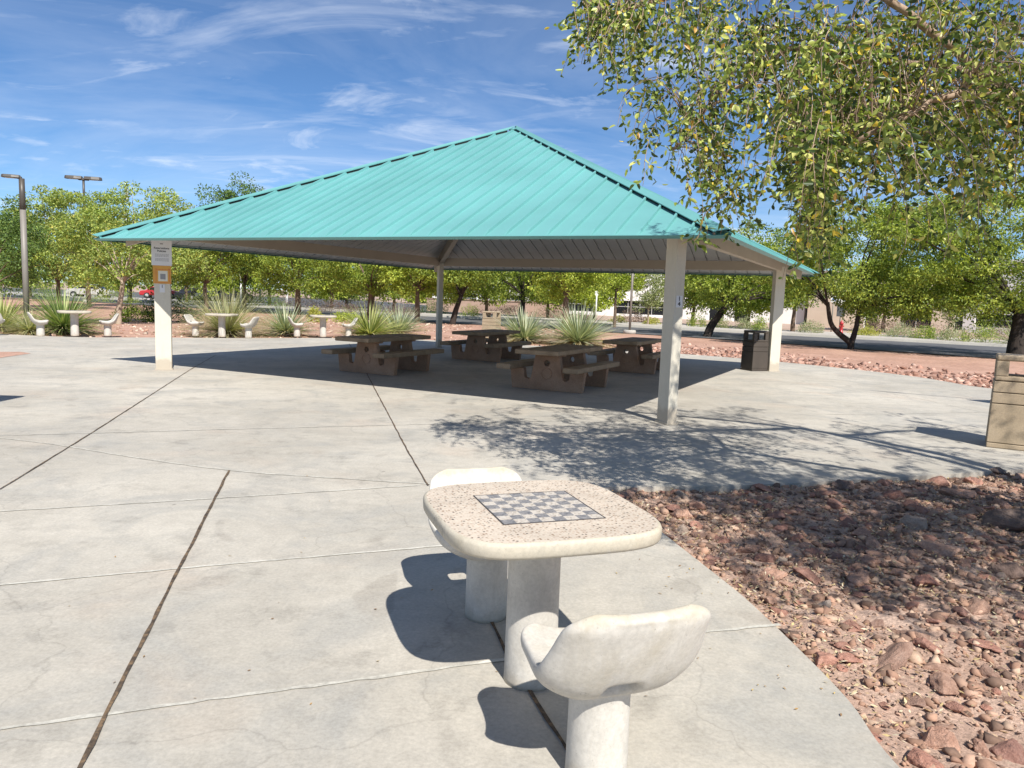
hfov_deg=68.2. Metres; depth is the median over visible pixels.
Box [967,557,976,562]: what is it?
rock
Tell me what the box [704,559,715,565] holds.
rock
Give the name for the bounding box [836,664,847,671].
rock
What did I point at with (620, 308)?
window
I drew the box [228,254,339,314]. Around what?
tree
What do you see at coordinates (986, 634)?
rock
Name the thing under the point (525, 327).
agave
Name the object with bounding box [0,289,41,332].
agave
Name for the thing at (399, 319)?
agave
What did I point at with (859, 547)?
rock
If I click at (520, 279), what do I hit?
tree
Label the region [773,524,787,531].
rock
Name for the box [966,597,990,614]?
rock
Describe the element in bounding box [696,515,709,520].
rock
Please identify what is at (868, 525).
rock
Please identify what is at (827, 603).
rock
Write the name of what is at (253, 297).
shrub
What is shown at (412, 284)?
tree
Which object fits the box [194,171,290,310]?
tree
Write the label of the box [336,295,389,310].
shrub
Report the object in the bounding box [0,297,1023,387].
red soil
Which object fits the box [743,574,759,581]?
rock
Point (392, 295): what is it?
tree
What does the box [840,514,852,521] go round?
rock
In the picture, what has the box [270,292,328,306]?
shrub
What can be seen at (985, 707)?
rock
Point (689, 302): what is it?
tree
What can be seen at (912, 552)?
rock
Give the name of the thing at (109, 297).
shrub
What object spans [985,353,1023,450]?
litter bin
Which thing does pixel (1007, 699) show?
rock
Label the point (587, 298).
tree
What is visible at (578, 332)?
agave
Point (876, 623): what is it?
rock
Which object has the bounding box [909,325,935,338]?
shrub
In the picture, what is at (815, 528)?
rock
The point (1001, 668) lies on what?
rock
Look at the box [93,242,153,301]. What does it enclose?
tree
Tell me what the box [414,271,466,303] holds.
tree
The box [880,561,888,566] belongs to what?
rock
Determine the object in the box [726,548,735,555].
rock
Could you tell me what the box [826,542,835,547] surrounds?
rock
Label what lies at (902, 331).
shrub
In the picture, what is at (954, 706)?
rock
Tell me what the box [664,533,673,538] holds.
rock
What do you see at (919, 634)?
rock
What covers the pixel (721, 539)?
rock
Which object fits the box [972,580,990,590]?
rock
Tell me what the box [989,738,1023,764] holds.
rock
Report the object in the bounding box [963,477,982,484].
rock
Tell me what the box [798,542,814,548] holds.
rock
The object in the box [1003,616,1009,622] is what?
rock
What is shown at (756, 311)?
tree
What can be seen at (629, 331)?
thin post
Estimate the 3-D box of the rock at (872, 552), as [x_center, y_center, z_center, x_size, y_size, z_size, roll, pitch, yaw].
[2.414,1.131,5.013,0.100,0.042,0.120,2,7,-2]
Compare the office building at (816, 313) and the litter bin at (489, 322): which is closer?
the litter bin at (489, 322)
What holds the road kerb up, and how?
on the road
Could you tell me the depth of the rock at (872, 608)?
4.14 m
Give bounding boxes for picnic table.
[321,334,443,375]
[440,329,531,361]
[497,344,619,392]
[587,337,660,373]
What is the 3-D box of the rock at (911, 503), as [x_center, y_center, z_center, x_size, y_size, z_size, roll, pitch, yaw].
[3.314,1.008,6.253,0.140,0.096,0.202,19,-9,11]
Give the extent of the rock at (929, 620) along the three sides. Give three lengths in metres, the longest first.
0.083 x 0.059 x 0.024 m
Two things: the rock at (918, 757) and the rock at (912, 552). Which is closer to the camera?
the rock at (918, 757)
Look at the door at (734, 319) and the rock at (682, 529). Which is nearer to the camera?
the rock at (682, 529)
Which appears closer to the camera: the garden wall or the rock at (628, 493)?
the rock at (628, 493)
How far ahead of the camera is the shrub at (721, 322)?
49.63 m
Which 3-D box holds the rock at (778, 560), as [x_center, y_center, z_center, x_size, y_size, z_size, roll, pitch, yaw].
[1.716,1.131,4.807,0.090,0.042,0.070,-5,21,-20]
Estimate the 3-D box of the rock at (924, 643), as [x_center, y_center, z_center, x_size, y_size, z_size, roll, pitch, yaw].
[2.015,1.257,3.647,0.108,0.055,0.132,0,7,-20]
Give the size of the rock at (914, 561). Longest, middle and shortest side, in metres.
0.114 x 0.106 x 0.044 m
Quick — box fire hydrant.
[839,320,843,332]
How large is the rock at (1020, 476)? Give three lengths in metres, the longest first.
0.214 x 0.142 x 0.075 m
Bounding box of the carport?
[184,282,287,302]
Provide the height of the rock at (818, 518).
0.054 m
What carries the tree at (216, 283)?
on the ground
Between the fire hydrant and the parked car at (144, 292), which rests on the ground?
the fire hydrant
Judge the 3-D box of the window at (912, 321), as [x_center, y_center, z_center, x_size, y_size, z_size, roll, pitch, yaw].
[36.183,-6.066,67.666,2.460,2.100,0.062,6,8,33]
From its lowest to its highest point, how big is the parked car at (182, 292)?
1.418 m
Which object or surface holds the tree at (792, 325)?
on the ground
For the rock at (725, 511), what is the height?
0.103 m
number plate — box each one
[160,284,164,292]
[676,296,682,307]
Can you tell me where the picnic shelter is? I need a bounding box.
[92,126,818,424]
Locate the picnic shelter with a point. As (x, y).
(517, 198)
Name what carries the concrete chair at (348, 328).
on the red soil at (959, 364)
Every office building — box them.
[432,273,664,317]
[682,284,807,323]
[806,271,966,331]
[962,259,1023,334]
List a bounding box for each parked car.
[65,284,114,297]
[139,287,177,297]
[174,288,202,299]
[195,288,230,300]
[217,289,252,301]
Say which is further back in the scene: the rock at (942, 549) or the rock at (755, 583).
the rock at (942, 549)
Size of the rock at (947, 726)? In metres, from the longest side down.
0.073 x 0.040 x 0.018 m
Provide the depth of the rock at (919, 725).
3.04 m
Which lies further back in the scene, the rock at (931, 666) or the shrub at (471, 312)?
the shrub at (471, 312)
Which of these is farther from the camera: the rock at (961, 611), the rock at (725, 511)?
the rock at (725, 511)
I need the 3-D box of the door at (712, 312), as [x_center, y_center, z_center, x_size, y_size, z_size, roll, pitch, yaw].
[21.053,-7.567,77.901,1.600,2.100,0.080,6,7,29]
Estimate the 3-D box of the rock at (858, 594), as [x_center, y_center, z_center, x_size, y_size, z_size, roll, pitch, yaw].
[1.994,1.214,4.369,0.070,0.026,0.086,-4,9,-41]
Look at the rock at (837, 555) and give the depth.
5.01 m
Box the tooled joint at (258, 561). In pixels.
[0,391,984,729]
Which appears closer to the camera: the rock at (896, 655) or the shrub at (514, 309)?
the rock at (896, 655)
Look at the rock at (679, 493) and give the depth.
6.33 m
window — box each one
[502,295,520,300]
[562,299,600,311]
[617,300,662,314]
[901,306,931,327]
[954,314,962,329]
[975,314,1012,327]
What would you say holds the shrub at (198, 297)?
on the ground
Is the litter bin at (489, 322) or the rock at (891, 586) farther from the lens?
the litter bin at (489, 322)
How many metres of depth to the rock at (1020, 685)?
3.32 m
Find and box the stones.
[625,472,1023,767]
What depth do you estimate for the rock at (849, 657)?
3.49 m
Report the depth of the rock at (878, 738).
2.87 m
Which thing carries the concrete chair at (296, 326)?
on the red soil at (959, 364)
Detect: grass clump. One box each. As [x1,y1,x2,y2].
[0,309,67,334]
[172,284,292,338]
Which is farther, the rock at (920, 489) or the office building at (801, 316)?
the office building at (801, 316)
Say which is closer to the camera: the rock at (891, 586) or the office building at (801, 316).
the rock at (891, 586)
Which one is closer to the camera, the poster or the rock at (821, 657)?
the rock at (821, 657)
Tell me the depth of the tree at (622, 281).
45.36 m
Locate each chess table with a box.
[57,310,91,335]
[205,313,237,336]
[310,315,336,336]
[423,480,661,691]
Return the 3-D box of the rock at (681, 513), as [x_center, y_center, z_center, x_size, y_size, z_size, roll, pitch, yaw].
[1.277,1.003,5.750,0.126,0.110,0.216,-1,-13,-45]
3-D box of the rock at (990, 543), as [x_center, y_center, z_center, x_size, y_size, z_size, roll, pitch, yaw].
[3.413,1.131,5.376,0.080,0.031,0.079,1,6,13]
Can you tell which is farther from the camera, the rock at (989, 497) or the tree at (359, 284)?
the tree at (359, 284)
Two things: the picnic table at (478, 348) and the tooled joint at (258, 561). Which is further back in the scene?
the picnic table at (478, 348)
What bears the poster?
attached to the picnic shelter
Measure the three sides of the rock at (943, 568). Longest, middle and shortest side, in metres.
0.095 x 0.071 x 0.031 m
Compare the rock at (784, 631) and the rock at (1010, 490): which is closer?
the rock at (784, 631)
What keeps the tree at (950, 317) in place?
on the ground
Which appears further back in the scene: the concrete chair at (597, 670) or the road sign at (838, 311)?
the road sign at (838, 311)
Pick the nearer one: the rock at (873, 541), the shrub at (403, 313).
the rock at (873, 541)
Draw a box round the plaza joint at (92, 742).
[0,345,565,767]
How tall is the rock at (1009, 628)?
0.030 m
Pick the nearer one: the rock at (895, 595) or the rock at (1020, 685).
the rock at (1020, 685)
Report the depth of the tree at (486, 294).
60.84 m
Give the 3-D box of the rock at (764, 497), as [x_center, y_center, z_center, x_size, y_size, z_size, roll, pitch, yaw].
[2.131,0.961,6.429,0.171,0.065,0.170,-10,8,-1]
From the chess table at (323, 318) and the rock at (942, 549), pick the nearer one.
the rock at (942, 549)
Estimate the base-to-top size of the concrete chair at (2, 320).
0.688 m
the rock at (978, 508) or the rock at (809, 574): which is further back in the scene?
the rock at (978, 508)
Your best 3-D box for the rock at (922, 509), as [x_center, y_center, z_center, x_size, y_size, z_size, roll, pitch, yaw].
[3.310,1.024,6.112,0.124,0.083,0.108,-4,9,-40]
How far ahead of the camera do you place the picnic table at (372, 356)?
14.88 m
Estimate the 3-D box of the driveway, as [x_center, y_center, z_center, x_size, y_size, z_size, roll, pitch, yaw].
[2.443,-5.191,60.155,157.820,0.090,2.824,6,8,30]
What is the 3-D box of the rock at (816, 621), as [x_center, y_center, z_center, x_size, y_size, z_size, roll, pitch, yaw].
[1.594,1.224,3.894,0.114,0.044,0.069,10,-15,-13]
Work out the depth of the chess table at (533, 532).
3.02 m
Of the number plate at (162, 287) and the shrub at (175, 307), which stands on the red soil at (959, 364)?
the shrub at (175, 307)
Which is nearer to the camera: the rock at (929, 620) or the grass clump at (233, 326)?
the rock at (929, 620)
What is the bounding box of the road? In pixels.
[0,294,1006,357]
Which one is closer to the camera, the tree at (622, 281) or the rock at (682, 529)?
the rock at (682, 529)
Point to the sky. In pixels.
(179, 95)
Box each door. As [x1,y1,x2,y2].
[708,305,722,319]
[733,306,746,321]
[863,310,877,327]
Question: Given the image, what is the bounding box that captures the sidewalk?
[6,292,1006,343]
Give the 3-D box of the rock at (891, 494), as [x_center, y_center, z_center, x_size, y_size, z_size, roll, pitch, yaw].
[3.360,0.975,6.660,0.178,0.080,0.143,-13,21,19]
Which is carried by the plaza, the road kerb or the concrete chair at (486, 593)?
the concrete chair at (486, 593)
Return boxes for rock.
[621,488,636,498]
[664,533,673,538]
[665,504,680,511]
[671,509,692,519]
[675,490,690,499]
[676,524,688,534]
[689,500,705,509]
[689,520,702,528]
[689,532,707,539]
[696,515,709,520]
[703,554,720,561]
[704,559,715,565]
[714,534,731,542]
[718,507,734,516]
[725,564,748,574]
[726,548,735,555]
[727,517,746,523]
[736,545,761,552]
[739,500,755,507]
[742,556,752,560]
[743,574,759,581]
[744,499,757,503]
[750,580,763,588]
[752,483,771,492]
[753,553,775,562]
[754,494,773,500]
[758,567,787,580]
[759,596,776,605]
[761,503,773,509]
[767,511,786,519]
[769,606,788,615]
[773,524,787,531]
[775,557,787,563]
[779,581,797,588]
[779,628,790,633]
[780,522,793,525]
[781,509,792,513]
[791,533,805,541]
[792,559,802,565]
[792,567,819,584]
[793,600,803,606]
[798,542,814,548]
[800,587,816,596]
[802,548,825,557]
[809,526,819,530]
[811,618,828,624]
[814,515,825,520]
[814,651,838,667]
[815,490,838,495]
[818,599,831,607]
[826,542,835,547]
[827,498,845,509]
[829,552,848,558]
[830,479,853,489]
[830,641,851,650]
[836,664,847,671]
[837,652,862,662]
[838,517,858,527]
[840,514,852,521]
[842,619,867,632]
[847,570,870,586]
[850,527,870,536]
[850,591,865,597]
[855,545,867,549]
[857,585,871,591]
[858,554,880,564]
[860,508,881,517]
[864,523,872,528]
[864,639,873,648]
[865,536,882,547]
[865,549,885,557]
[868,606,875,610]
[870,619,883,627]
[871,732,882,741]
[877,479,890,485]
[877,641,912,670]
[879,701,890,709]
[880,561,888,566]
[880,604,899,612]
[882,583,893,589]
[883,490,904,498]
[888,505,901,512]
[889,568,909,575]
[889,593,901,598]
[892,721,904,730]
[895,630,930,639]
[898,515,927,529]
[900,693,925,707]
[902,499,918,506]
[902,721,922,727]
[904,601,919,609]
[906,549,921,556]
[907,747,943,767]
[909,596,920,599]
[910,558,921,563]
[912,637,943,653]
[913,574,939,586]
[914,505,929,514]
[914,539,962,558]
[917,487,926,491]
[921,534,936,540]
[921,662,951,673]
[921,725,960,751]
[926,618,941,622]
[927,476,949,485]
[929,672,959,694]
[934,724,953,728]
[935,508,948,513]
[937,488,976,498]
[938,566,945,570]
[944,701,963,712]
[950,632,960,638]
[952,606,968,616]
[958,558,970,568]
[958,618,974,624]
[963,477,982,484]
[964,537,977,544]
[966,515,975,519]
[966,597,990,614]
[967,544,980,550]
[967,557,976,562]
[967,638,1001,652]
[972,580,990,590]
[972,738,990,757]
[974,506,986,511]
[977,573,996,581]
[979,508,1023,531]
[979,534,994,540]
[979,664,1000,677]
[980,704,992,710]
[982,505,995,508]
[984,631,992,638]
[985,495,994,500]
[985,556,998,561]
[986,540,997,545]
[987,562,1023,579]
[989,687,1001,694]
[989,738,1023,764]
[990,467,1006,474]
[991,497,1011,508]
[993,607,1005,613]
[994,546,1008,557]
[996,666,1008,672]
[999,696,1015,705]
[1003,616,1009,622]
[1006,488,1020,494]
[1006,626,1015,631]
[1014,473,1023,479]
[1015,611,1023,619]
[1015,683,1023,689]
[1017,640,1023,647]
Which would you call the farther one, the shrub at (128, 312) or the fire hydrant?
the fire hydrant
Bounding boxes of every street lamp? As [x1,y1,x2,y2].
[1,174,35,332]
[64,175,101,302]
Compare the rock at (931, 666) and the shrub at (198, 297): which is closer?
the rock at (931, 666)
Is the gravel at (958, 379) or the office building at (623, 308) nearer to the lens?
the gravel at (958, 379)
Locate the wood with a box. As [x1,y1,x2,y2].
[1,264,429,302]
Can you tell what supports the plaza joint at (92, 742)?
on the plaza
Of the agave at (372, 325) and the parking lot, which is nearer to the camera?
the agave at (372, 325)
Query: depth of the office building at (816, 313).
70.67 m
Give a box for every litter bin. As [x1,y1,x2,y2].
[482,311,500,337]
[740,330,768,370]
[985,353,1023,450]
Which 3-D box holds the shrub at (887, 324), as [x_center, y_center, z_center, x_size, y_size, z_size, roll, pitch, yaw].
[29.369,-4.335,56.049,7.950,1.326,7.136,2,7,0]
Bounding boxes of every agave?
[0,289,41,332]
[5,282,122,335]
[248,300,329,337]
[327,297,418,335]
[376,304,432,334]
[480,302,562,343]
[526,299,632,347]
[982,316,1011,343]
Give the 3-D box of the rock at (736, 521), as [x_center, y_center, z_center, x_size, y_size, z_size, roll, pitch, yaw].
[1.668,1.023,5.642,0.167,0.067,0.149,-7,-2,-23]
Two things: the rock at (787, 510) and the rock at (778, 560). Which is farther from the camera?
the rock at (787, 510)
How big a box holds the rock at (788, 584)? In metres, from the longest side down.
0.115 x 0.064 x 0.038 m
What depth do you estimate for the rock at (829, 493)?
6.56 m
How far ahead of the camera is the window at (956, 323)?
65.91 m
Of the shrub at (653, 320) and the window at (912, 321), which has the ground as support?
the shrub at (653, 320)
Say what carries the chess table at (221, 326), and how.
on the red soil at (959, 364)
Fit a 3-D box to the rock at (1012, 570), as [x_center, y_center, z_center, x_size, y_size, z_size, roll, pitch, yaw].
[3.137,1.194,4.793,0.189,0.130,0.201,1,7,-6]
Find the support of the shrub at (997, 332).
on the ground
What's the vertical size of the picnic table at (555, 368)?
0.714 m
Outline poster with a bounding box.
[153,265,170,283]
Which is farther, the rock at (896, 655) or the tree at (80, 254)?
the tree at (80, 254)
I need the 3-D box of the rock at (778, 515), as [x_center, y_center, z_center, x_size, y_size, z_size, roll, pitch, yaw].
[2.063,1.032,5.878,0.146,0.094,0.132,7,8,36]
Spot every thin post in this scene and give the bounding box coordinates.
[595,291,597,321]
[623,273,635,333]
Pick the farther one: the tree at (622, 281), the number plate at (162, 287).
the tree at (622, 281)
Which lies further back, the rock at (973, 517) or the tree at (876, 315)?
the tree at (876, 315)
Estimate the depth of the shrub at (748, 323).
48.71 m
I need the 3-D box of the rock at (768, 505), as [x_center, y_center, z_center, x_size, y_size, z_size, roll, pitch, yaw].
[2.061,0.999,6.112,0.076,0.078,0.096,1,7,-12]
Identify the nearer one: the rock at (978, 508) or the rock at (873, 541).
the rock at (873, 541)
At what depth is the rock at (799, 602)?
4.14 m
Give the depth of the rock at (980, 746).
2.83 m
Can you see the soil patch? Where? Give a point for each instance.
(5, 354)
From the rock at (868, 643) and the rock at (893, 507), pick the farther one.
the rock at (893, 507)
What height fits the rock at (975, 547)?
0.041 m
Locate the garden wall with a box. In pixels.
[426,298,562,317]
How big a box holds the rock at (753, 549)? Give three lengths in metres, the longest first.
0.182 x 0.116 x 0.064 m
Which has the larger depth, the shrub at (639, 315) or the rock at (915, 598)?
the shrub at (639, 315)
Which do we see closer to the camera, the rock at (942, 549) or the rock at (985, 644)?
the rock at (985, 644)
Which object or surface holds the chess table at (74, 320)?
on the red soil at (959, 364)
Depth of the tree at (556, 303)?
61.01 m
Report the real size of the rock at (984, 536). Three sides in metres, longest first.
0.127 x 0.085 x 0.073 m
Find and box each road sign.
[830,296,835,331]
[836,299,844,329]
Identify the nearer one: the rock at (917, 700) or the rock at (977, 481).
the rock at (917, 700)
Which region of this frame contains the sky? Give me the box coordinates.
[0,0,1023,289]
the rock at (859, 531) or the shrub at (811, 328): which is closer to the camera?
the rock at (859, 531)
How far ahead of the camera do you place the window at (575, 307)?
84.77 m
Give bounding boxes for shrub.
[10,283,66,300]
[79,289,142,302]
[109,301,154,321]
[138,289,203,322]
[176,292,228,304]
[224,286,273,312]
[237,290,290,306]
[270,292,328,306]
[303,299,360,312]
[306,306,327,322]
[332,310,362,322]
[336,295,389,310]
[377,300,422,314]
[403,299,450,313]
[459,303,479,316]
[480,305,538,316]
[536,308,587,319]
[607,314,626,322]
[619,308,650,322]
[643,316,660,324]
[686,311,706,326]
[707,311,731,327]
[733,315,754,329]
[751,315,768,330]
[795,319,825,332]
[847,323,881,335]
[849,317,973,336]
[879,321,919,337]
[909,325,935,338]
[932,322,970,340]
[958,321,1004,342]
[975,325,1010,337]
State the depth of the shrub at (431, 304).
63.23 m
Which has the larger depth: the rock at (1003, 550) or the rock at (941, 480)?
the rock at (941, 480)
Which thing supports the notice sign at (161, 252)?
attached to the picnic shelter
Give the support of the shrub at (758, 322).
on the ground
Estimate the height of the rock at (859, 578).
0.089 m
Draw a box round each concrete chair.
[0,313,4,323]
[27,312,48,335]
[99,313,118,335]
[184,314,203,335]
[240,316,258,337]
[287,316,303,336]
[342,318,357,335]
[428,467,521,623]
[521,604,710,767]
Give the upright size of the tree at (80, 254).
5.829 m
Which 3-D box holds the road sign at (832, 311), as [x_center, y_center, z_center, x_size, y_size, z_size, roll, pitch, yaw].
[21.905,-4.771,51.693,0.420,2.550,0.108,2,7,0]
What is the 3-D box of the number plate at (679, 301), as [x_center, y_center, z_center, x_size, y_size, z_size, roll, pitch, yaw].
[2.136,-1.053,9.662,0.085,0.150,0.008,0,7,-18]
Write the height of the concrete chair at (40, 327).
0.688 m
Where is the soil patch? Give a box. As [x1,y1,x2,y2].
[0,352,28,357]
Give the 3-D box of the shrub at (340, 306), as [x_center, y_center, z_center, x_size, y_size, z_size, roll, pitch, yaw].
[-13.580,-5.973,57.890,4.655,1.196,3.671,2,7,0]
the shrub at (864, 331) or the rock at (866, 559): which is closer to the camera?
the rock at (866, 559)
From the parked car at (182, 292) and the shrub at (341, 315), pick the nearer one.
the shrub at (341, 315)
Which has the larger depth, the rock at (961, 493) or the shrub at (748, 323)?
the shrub at (748, 323)
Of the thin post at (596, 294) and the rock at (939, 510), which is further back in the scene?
the thin post at (596, 294)
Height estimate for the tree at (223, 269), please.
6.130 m
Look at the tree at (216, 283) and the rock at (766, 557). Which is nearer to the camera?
the rock at (766, 557)
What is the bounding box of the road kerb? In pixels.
[0,292,1006,346]
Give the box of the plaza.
[0,334,1023,767]
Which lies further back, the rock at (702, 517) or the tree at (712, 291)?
the tree at (712, 291)
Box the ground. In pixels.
[1,282,1008,358]
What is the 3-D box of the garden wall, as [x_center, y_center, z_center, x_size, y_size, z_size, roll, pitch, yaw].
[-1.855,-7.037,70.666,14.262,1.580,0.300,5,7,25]
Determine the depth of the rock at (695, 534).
5.27 m
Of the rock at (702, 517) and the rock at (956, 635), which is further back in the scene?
the rock at (702, 517)
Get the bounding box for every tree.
[0,184,114,306]
[0,194,62,297]
[0,219,64,296]
[45,181,196,323]
[49,187,131,305]
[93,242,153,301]
[107,186,212,274]
[148,260,233,301]
[171,212,255,312]
[177,254,262,305]
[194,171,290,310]
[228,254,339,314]
[232,255,305,303]
[289,262,360,307]
[307,266,387,303]
[309,259,411,319]
[346,263,421,310]
[376,265,452,322]
[408,268,500,324]
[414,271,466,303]
[445,271,518,315]
[480,271,572,319]
[507,274,580,317]
[524,272,619,328]
[545,0,1023,292]
[570,273,638,319]
[593,273,646,326]
[632,274,664,323]
[651,274,736,324]
[664,219,822,336]
[714,275,786,327]
[751,195,1019,349]
[752,215,855,331]
[838,252,933,331]
[859,162,1023,353]
[925,285,974,338]
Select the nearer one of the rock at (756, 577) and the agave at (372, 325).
the rock at (756, 577)
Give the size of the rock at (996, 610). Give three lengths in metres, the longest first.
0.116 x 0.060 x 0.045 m
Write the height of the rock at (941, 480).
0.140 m
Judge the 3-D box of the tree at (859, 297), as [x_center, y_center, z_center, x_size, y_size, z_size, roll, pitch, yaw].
[14.882,-4.503,30.442,8.988,6.518,8.578,-1,7,-22]
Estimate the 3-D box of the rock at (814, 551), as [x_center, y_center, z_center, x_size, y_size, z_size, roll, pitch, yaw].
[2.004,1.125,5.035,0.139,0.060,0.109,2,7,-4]
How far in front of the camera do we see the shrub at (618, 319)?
55.73 m
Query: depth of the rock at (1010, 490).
6.89 m
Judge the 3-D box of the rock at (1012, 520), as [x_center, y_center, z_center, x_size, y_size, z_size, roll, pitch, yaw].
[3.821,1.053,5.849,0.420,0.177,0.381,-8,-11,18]
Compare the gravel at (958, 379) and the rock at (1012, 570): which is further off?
the gravel at (958, 379)
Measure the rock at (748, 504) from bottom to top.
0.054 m
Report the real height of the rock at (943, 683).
0.066 m
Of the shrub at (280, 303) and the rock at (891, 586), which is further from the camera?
the shrub at (280, 303)
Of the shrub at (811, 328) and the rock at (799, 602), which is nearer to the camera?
the rock at (799, 602)
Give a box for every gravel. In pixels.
[0,317,607,347]
[600,338,1018,387]
[618,473,1023,767]
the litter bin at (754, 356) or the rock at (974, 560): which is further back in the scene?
the litter bin at (754, 356)
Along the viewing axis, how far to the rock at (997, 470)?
7.67 m
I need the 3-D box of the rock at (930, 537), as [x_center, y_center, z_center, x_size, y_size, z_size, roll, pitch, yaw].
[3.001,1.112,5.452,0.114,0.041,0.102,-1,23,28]
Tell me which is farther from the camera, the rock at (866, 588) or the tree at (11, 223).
the tree at (11, 223)
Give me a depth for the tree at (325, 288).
65.13 m
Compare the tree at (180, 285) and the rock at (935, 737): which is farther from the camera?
the tree at (180, 285)
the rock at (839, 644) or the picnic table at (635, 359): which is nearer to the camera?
the rock at (839, 644)
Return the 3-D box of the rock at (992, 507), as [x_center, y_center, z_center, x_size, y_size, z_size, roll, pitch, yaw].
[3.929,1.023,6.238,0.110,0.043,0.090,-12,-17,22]
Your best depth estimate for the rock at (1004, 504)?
6.33 m
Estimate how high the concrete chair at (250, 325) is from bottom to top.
0.688 m
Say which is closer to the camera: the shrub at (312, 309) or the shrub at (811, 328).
the shrub at (312, 309)
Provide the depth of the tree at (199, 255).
40.68 m
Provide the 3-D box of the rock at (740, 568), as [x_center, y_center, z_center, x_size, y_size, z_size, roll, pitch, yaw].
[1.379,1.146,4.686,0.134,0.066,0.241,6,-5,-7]
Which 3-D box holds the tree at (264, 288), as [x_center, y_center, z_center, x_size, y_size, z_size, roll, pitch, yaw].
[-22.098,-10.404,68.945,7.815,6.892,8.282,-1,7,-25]
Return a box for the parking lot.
[2,288,516,315]
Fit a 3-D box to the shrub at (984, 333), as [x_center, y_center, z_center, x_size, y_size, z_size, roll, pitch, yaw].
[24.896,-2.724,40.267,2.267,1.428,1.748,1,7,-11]
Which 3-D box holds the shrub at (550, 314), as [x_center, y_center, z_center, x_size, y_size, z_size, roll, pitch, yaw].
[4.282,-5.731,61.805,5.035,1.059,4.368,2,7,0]
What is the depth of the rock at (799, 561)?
4.75 m
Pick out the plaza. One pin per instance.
(68, 648)
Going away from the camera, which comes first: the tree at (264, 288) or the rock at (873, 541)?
the rock at (873, 541)
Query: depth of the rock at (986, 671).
3.43 m
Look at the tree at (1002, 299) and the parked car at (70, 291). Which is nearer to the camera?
the tree at (1002, 299)
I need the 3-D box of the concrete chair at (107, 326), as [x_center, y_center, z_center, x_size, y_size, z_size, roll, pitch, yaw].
[-12.113,-1.790,22.763,0.526,0.688,0.547,-2,8,-34]
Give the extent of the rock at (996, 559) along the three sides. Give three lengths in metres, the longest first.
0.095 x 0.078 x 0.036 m
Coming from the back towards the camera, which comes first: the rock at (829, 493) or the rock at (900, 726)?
the rock at (829, 493)
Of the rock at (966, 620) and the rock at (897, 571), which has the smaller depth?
the rock at (966, 620)
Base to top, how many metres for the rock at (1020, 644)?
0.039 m
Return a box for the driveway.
[17,292,1006,341]
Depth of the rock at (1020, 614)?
4.10 m
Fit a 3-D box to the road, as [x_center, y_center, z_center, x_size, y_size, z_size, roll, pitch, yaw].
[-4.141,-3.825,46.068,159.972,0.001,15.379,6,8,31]
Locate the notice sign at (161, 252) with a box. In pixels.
[151,240,171,265]
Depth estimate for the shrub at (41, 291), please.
61.58 m
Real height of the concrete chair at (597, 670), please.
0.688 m
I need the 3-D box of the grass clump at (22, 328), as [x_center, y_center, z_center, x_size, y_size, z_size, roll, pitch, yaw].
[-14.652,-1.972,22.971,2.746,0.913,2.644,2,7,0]
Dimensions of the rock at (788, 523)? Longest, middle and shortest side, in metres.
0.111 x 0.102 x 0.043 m

